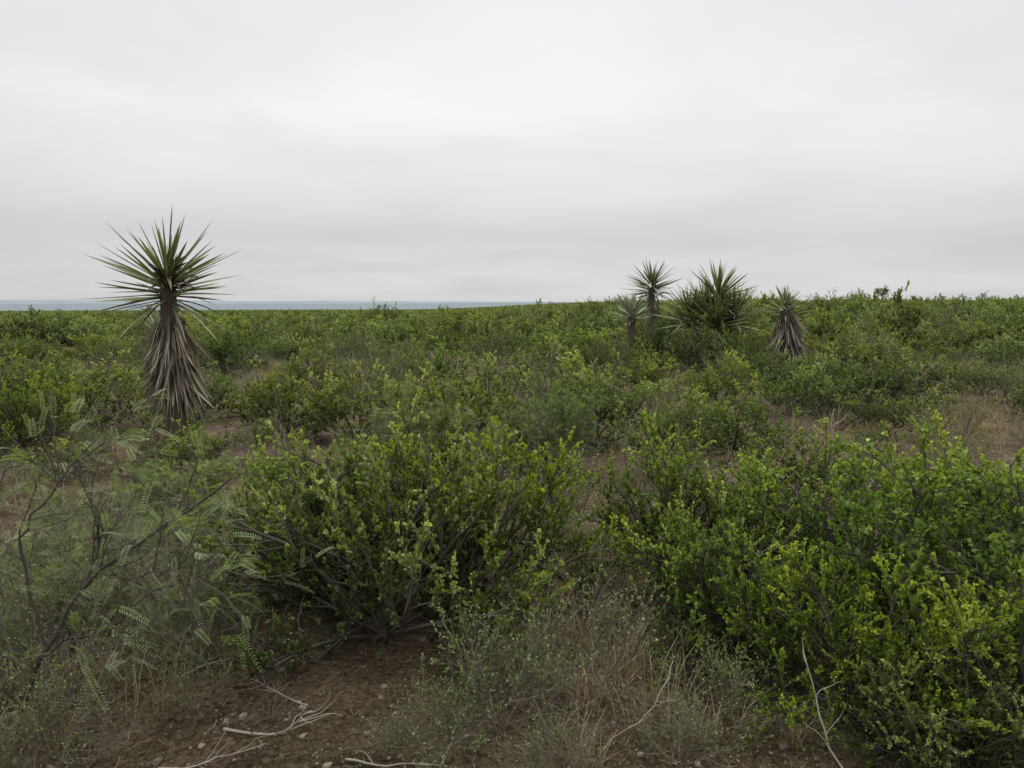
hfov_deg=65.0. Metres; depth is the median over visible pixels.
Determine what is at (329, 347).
green shrub
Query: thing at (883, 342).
feathery shrub
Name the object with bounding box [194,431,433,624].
green shrub
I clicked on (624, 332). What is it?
green shrub
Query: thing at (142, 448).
green shrub
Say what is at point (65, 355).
green shrub
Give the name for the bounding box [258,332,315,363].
green shrub
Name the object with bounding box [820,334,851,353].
feathery shrub
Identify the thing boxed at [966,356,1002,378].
feathery shrub
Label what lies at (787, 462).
green shrub
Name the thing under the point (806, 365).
feathery shrub
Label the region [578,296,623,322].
green shrub
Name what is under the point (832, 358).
green shrub
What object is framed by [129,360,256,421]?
green shrub
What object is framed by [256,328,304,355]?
feathery shrub
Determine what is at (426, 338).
green shrub
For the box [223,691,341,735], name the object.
dead branch
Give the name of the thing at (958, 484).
green shrub
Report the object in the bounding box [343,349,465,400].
feathery shrub
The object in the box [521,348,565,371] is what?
green shrub
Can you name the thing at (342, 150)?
sky
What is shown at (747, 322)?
green shrub
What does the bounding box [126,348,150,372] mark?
feathery shrub
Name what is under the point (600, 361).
green shrub
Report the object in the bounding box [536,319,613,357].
green shrub
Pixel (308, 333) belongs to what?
green shrub
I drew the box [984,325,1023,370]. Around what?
green shrub
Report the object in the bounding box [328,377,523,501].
feathery shrub
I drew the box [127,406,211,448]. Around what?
green shrub
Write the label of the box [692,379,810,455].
green shrub
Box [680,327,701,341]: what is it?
green shrub
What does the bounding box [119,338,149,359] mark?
green shrub
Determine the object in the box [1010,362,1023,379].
feathery shrub
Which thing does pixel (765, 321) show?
green shrub
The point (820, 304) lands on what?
green shrub
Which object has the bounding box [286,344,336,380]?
dry shrub
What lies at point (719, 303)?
yucca
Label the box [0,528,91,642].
wispy bush
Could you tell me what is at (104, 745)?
dry shrub
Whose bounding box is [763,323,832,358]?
feathery shrub
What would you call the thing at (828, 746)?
dead branch
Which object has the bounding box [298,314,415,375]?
feathery shrub
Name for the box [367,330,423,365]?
green shrub
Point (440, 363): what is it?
green shrub
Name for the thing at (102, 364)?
green shrub
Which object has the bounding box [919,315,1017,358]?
green shrub
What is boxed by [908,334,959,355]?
green shrub
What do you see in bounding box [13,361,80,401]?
green shrub
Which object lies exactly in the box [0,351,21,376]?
green shrub
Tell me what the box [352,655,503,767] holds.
wispy bush
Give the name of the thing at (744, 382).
feathery shrub
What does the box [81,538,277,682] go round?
feathery shrub
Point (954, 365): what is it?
green shrub
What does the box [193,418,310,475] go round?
dry shrub
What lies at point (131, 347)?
feathery shrub
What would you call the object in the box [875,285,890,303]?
desert tree
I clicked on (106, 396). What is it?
green shrub
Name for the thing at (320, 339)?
green shrub
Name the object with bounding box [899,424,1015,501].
wispy bush
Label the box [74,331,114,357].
green shrub
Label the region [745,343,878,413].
green shrub
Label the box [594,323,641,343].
green shrub
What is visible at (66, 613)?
thorn tree
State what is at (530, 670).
wispy bush
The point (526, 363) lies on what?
green shrub
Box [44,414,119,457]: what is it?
feathery shrub
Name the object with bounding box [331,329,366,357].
feathery shrub
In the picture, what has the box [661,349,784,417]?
green shrub
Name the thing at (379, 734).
dry shrub
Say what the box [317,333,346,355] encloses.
feathery shrub
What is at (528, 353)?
green shrub
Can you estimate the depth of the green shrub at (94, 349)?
20.42 m
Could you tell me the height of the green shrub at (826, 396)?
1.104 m
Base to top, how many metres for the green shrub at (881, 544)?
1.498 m
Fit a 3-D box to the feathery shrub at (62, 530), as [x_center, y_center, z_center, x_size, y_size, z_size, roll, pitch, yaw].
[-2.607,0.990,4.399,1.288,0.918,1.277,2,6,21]
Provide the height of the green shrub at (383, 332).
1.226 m
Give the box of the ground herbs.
[0,348,1023,767]
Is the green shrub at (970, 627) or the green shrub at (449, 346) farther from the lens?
the green shrub at (449, 346)
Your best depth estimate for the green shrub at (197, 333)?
22.26 m
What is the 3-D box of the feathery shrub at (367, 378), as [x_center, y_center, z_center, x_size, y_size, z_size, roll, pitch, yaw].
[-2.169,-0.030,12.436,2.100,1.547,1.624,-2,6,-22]
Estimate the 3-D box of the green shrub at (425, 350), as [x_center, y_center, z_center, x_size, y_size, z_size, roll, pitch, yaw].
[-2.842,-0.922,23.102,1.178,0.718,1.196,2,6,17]
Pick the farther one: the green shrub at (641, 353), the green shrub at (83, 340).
the green shrub at (83, 340)
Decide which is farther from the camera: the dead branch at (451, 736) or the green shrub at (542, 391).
the green shrub at (542, 391)
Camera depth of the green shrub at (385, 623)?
3.77 m
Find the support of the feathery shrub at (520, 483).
on the ground at (318, 736)
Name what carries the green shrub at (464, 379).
on the ground at (318, 736)
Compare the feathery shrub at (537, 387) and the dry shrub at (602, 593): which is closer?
the dry shrub at (602, 593)
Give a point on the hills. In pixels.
(197, 302)
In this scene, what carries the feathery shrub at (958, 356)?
on the ground at (318, 736)
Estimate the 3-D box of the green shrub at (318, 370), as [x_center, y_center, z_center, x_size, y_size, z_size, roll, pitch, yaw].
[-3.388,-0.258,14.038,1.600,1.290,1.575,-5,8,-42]
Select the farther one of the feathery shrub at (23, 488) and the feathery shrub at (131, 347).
the feathery shrub at (131, 347)
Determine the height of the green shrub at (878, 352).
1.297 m
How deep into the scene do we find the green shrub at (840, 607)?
3.23 m
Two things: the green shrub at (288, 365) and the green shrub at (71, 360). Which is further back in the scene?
the green shrub at (71, 360)
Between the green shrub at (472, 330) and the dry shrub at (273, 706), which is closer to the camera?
the dry shrub at (273, 706)
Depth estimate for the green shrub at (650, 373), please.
14.59 m
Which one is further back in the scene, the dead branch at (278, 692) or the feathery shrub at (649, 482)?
the feathery shrub at (649, 482)
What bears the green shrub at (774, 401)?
on the ground at (318, 736)
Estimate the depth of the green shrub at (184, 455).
8.00 m
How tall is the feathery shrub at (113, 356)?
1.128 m
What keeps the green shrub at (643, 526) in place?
on the ground at (318, 736)
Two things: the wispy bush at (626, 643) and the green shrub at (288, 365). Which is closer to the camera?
the wispy bush at (626, 643)
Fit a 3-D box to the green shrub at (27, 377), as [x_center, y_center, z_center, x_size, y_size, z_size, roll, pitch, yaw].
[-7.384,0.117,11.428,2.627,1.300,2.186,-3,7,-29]
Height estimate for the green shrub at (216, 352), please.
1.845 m
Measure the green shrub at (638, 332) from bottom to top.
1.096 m
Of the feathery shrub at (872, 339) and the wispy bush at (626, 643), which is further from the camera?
the feathery shrub at (872, 339)
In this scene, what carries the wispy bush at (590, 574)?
on the ground at (318, 736)
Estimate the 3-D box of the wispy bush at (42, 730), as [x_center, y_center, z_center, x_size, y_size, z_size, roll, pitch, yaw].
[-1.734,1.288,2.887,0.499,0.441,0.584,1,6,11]
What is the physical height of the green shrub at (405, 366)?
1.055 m
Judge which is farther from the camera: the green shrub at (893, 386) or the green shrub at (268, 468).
the green shrub at (893, 386)
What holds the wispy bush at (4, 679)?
on the ground at (318, 736)
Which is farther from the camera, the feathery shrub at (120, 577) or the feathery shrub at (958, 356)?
the feathery shrub at (958, 356)
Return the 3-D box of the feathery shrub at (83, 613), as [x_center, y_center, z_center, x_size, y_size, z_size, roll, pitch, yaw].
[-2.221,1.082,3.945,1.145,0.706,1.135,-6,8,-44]
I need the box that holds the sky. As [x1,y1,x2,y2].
[0,0,1023,301]
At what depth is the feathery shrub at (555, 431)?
7.59 m
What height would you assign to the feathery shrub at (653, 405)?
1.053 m
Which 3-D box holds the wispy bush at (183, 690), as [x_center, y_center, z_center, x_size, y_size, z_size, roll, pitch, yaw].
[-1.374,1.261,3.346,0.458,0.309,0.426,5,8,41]
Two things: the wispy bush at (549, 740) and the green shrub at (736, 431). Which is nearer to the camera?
the wispy bush at (549, 740)
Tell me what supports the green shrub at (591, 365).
on the ground at (318, 736)
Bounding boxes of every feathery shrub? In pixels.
[0,342,63,395]
[0,444,49,494]
[0,467,38,513]
[0,474,161,579]
[0,477,184,637]
[0,540,190,691]
[16,451,328,634]
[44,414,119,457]
[58,335,145,380]
[66,356,129,387]
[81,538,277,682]
[93,328,150,367]
[101,449,245,529]
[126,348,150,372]
[131,330,229,361]
[155,531,247,587]
[189,335,236,373]
[231,330,268,357]
[234,332,285,362]
[247,353,277,370]
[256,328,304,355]
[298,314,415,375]
[301,333,423,414]
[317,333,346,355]
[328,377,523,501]
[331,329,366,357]
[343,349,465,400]
[355,333,434,377]
[407,328,442,349]
[436,439,587,569]
[449,325,537,374]
[480,378,604,479]
[497,341,607,409]
[527,304,567,328]
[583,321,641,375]
[605,420,743,518]
[621,364,706,428]
[684,346,764,390]
[686,335,758,380]
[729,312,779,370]
[749,354,795,380]
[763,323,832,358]
[776,349,838,386]
[793,426,930,489]
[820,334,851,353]
[835,314,919,356]
[849,325,921,358]
[940,347,984,371]
[959,351,1023,403]
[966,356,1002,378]
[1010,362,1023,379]
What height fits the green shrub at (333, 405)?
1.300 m
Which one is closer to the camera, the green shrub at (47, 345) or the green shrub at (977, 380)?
the green shrub at (977, 380)
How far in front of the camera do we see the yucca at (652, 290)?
22.10 m
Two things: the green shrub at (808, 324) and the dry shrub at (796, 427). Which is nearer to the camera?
the dry shrub at (796, 427)
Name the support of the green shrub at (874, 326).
on the ground at (318, 736)
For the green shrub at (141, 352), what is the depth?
19.35 m
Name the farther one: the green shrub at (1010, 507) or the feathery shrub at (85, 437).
the feathery shrub at (85, 437)
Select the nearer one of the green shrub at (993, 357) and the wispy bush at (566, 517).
the wispy bush at (566, 517)
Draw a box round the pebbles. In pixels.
[0,511,1020,767]
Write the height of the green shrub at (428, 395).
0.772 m
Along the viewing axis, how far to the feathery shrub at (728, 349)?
17.61 m
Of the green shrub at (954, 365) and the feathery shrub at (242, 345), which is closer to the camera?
the green shrub at (954, 365)
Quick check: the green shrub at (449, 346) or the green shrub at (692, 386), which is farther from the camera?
the green shrub at (449, 346)
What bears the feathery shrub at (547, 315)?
on the ground at (318, 736)
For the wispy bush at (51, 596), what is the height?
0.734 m
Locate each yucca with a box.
[86,205,238,457]
[127,307,160,345]
[609,291,655,368]
[618,257,682,351]
[652,257,772,370]
[762,284,814,369]
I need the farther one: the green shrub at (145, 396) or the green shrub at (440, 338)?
the green shrub at (440, 338)
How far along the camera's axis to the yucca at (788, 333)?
18.43 m
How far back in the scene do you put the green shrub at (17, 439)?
9.33 m
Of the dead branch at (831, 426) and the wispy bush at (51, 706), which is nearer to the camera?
the wispy bush at (51, 706)
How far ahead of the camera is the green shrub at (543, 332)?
26.18 m
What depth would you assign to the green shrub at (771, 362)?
16.03 m
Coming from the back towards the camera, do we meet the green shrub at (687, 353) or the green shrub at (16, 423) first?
the green shrub at (687, 353)
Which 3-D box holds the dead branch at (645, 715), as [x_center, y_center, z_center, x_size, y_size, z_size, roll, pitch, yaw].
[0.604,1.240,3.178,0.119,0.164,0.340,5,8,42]
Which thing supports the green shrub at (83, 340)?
on the ground at (318, 736)
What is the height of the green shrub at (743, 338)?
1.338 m
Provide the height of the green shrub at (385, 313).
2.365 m
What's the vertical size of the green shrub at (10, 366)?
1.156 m
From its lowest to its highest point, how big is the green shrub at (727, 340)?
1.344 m
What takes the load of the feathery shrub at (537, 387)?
on the ground at (318, 736)
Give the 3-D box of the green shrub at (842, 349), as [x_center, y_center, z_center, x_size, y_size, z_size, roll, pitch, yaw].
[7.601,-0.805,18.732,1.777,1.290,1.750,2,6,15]
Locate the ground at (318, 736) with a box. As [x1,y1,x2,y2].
[0,302,1023,767]
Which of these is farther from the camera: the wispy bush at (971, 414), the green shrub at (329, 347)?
the green shrub at (329, 347)
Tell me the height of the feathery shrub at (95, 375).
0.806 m
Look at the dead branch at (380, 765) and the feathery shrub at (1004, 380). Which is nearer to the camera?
the dead branch at (380, 765)
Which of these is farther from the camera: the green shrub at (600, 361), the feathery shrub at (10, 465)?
the green shrub at (600, 361)
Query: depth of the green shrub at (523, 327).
28.23 m
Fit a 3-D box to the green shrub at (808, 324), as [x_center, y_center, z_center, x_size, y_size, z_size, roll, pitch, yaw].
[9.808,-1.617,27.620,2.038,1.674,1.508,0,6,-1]
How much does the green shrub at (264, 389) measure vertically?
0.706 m
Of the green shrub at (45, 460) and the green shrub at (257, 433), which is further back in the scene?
the green shrub at (257, 433)
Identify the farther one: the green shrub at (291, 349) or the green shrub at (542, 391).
the green shrub at (291, 349)
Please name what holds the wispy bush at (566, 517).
on the ground at (318, 736)
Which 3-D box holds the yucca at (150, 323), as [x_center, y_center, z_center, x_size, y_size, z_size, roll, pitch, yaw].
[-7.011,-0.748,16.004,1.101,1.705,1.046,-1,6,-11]
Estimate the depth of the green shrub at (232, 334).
25.30 m
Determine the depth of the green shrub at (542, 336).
24.49 m
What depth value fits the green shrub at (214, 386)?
14.03 m
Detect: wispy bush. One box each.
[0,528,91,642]
[0,536,141,689]
[0,609,158,767]
[0,642,42,731]
[0,665,101,767]
[122,644,240,736]
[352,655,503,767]
[396,573,609,763]
[489,553,675,725]
[489,692,610,767]
[500,505,668,618]
[513,442,639,539]
[612,660,768,767]
[658,630,782,747]
[889,400,1010,466]
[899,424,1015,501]
[902,381,1009,447]
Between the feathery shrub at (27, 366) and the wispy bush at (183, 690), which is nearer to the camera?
the wispy bush at (183, 690)
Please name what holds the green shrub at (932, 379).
on the ground at (318, 736)
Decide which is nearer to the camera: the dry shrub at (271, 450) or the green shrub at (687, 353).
the dry shrub at (271, 450)
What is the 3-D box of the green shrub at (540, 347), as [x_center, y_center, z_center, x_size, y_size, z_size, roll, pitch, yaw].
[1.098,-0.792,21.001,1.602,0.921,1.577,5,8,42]
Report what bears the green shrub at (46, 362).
on the ground at (318, 736)
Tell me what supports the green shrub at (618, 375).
on the ground at (318, 736)
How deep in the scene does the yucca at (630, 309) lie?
20.48 m
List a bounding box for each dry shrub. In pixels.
[0,612,178,750]
[16,689,156,767]
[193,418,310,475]
[210,344,266,396]
[224,676,308,726]
[230,409,349,484]
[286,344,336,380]
[348,696,429,759]
[481,667,623,767]
[534,548,667,676]
[740,387,837,435]
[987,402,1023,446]
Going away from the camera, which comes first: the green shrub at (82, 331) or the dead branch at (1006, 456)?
the dead branch at (1006, 456)
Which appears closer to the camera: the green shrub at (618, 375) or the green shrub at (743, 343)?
the green shrub at (618, 375)
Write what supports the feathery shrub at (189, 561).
on the ground at (318, 736)
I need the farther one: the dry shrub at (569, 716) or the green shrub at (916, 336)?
the green shrub at (916, 336)
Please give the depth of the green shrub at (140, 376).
14.21 m
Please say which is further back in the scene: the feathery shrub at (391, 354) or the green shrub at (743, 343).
the green shrub at (743, 343)
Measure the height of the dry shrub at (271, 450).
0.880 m
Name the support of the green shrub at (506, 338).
on the ground at (318, 736)
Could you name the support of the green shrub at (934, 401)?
on the ground at (318, 736)
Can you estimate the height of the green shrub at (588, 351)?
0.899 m
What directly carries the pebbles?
on the ground at (318, 736)
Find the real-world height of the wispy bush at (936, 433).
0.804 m
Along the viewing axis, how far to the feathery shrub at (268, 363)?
19.41 m
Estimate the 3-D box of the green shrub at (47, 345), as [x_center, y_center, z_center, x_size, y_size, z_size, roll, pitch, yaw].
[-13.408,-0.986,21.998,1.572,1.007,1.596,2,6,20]
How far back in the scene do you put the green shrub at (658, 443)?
8.38 m
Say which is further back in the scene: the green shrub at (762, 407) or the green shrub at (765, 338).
the green shrub at (765, 338)
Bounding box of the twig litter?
[1,505,1018,767]
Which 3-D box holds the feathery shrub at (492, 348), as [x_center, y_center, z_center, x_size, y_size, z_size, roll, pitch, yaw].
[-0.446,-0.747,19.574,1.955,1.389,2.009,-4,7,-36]
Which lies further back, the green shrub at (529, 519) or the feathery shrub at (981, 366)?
the feathery shrub at (981, 366)
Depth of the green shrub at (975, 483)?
3.71 m
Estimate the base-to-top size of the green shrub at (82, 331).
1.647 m
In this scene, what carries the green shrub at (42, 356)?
on the ground at (318, 736)
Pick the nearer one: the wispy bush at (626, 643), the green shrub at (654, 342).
the wispy bush at (626, 643)
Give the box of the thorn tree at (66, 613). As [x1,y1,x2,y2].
[0,356,333,734]
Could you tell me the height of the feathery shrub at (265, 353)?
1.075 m
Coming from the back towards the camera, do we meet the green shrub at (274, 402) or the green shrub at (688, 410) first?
the green shrub at (274, 402)
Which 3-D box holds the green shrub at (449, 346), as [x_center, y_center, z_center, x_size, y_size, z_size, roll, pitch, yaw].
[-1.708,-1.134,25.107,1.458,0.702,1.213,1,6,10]
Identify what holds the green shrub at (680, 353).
on the ground at (318, 736)
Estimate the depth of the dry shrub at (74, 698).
3.43 m
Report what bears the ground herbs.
on the ground at (318, 736)
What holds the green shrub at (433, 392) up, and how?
on the ground at (318, 736)
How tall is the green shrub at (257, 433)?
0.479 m
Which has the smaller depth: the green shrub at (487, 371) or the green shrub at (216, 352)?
the green shrub at (487, 371)
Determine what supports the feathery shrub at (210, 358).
on the ground at (318, 736)
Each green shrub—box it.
[0,330,54,361]
[0,334,35,374]
[0,348,96,423]
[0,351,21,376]
[0,372,91,451]
[0,421,35,444]
[1,358,22,385]
[2,333,66,368]
[3,328,64,365]
[10,350,82,380]
[12,436,122,484]
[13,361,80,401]
[15,353,60,379]
[27,348,164,433]
[44,317,122,352]
[44,363,79,388]
[46,354,77,369]
[47,340,75,361]
[52,344,82,363]
[62,324,132,362]
[72,336,123,367]
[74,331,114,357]
[74,360,130,394]
[104,428,194,471]
[111,364,210,395]
[119,330,201,367]
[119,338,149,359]
[127,379,189,413]
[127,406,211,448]
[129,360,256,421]
[143,418,244,471]
[177,368,574,701]
[186,314,202,335]
[186,315,243,362]
[191,314,272,376]
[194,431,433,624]
[196,373,230,399]
[203,321,257,351]
[208,355,340,437]
[229,417,285,450]
[239,373,318,402]
[241,384,299,424]
[255,358,437,449]
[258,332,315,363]
[267,333,360,398]
[268,333,317,360]
[275,357,303,374]
[288,316,326,349]
[302,333,329,352]
[304,340,346,360]
[325,415,639,658]
[331,326,382,349]
[363,296,402,323]
[365,324,402,345]
[367,320,420,348]
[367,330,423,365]
[368,361,529,448]
[384,334,423,361]
[384,348,422,383]
[396,335,487,388]
[397,375,465,416]
[401,338,433,354]
[403,339,434,359]
[417,335,439,350]
[426,325,462,354]
[426,350,534,426]
[433,324,471,350]
[433,336,471,353]
[452,367,493,396]
[457,381,514,416]
[463,317,536,361]
[466,309,506,344]
[474,334,610,395]
[505,315,546,343]
[513,325,563,351]
[514,338,557,360]
[514,362,672,456]
[518,326,557,347]
[520,350,665,427]
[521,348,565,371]
[523,319,576,344]
[530,336,584,361]
[532,380,564,403]
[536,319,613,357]
[541,408,826,634]
[556,332,631,377]
[559,357,611,385]
[570,337,612,364]
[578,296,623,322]
[592,327,664,364]
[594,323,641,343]
[594,348,679,396]
[606,372,627,383]
[606,384,762,484]
[617,323,664,357]
[621,459,848,694]
[623,309,682,369]
[624,336,675,378]
[630,422,684,467]
[650,392,726,438]
[652,312,730,374]
[658,370,729,403]
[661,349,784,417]
[670,409,1023,715]
[674,340,726,366]
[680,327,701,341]
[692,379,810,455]
[698,321,770,375]
[699,353,754,383]
[705,417,898,508]
[717,541,1011,767]
[722,324,775,356]
[722,334,775,362]
[725,286,767,345]
[734,396,787,427]
[737,365,837,415]
[741,342,792,384]
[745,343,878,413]
[747,329,836,363]
[748,316,773,342]
[758,327,774,350]
[772,313,824,348]
[777,361,877,423]
[781,342,956,417]
[784,352,855,380]
[790,413,1023,588]
[801,323,874,370]
[803,287,855,314]
[812,615,1023,767]
[822,552,1023,764]
[830,343,872,369]
[833,384,954,437]
[834,420,913,452]
[835,310,909,351]
[837,320,888,344]
[841,436,1023,680]
[848,332,913,373]
[848,339,969,406]
[883,387,969,425]
[891,325,936,352]
[893,446,1021,538]
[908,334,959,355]
[918,341,964,362]
[918,355,983,379]
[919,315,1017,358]
[935,358,1022,394]
[961,336,1023,361]
[969,333,1023,377]
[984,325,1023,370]
[988,385,1023,417]
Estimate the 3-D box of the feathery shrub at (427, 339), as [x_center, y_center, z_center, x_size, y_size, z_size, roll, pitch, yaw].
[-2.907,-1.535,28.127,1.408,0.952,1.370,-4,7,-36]
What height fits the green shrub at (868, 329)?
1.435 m
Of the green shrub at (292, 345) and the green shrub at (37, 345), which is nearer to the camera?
the green shrub at (37, 345)
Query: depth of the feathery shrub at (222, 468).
6.24 m
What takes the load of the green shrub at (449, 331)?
on the ground at (318, 736)
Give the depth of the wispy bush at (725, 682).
3.22 m
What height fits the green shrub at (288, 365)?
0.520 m
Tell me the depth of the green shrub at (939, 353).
21.34 m
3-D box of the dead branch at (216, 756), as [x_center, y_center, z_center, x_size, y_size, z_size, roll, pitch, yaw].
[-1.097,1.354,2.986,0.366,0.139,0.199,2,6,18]
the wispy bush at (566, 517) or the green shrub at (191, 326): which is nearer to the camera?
the wispy bush at (566, 517)
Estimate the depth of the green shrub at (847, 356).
19.37 m
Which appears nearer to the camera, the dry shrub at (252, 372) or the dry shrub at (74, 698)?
the dry shrub at (74, 698)
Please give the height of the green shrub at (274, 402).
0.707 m
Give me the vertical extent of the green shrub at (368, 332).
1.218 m
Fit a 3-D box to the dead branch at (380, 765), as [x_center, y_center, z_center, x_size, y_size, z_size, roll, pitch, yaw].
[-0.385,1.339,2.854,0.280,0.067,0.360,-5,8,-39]
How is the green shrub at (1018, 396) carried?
on the ground at (318, 736)
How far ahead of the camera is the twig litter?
3.39 m
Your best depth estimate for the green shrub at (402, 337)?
26.52 m
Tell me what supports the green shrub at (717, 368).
on the ground at (318, 736)
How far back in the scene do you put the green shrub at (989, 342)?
21.59 m
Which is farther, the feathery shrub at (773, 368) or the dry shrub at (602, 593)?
the feathery shrub at (773, 368)
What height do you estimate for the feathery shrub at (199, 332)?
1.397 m
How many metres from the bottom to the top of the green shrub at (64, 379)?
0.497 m
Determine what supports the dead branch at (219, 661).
on the ground at (318, 736)
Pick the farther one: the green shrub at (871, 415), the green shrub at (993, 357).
the green shrub at (993, 357)
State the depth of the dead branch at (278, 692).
3.49 m
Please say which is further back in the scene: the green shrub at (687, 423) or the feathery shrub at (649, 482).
the green shrub at (687, 423)
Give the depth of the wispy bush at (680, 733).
2.88 m
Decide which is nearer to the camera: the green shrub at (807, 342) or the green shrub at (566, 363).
the green shrub at (566, 363)
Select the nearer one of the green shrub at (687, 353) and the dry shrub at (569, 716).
the dry shrub at (569, 716)
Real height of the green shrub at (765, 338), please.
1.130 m
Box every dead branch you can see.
[159,721,272,767]
[182,642,270,675]
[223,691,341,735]
[237,658,308,706]
[345,750,457,767]
[430,689,481,763]
[628,660,678,728]
[801,637,845,767]
[829,409,850,485]
[989,450,1023,474]
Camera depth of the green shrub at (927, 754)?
2.85 m
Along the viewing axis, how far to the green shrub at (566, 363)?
11.00 m
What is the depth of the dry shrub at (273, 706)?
3.28 m
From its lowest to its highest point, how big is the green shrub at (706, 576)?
1.021 m
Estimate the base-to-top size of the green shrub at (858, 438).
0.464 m
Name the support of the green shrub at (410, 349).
on the ground at (318, 736)
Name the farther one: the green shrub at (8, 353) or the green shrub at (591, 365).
the green shrub at (8, 353)
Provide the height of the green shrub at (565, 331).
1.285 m
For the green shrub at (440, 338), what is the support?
on the ground at (318, 736)
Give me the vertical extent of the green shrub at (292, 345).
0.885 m
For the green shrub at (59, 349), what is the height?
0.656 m
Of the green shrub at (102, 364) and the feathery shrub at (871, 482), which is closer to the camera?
the feathery shrub at (871, 482)
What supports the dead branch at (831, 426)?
on the ground at (318, 736)
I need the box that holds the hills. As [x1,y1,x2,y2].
[0,300,528,303]
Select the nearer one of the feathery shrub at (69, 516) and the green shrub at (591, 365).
the feathery shrub at (69, 516)
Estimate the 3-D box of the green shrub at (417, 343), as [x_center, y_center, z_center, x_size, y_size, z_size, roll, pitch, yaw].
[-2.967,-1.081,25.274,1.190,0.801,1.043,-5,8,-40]
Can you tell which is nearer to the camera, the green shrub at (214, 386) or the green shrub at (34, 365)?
the green shrub at (214, 386)
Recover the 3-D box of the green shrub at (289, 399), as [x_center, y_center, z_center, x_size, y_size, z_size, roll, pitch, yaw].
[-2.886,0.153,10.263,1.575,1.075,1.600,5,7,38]
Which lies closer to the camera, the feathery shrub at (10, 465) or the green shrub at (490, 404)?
the feathery shrub at (10, 465)
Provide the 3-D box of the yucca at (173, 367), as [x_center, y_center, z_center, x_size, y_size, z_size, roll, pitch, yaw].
[-3.876,-0.542,9.040,1.576,2.857,1.741,0,6,0]

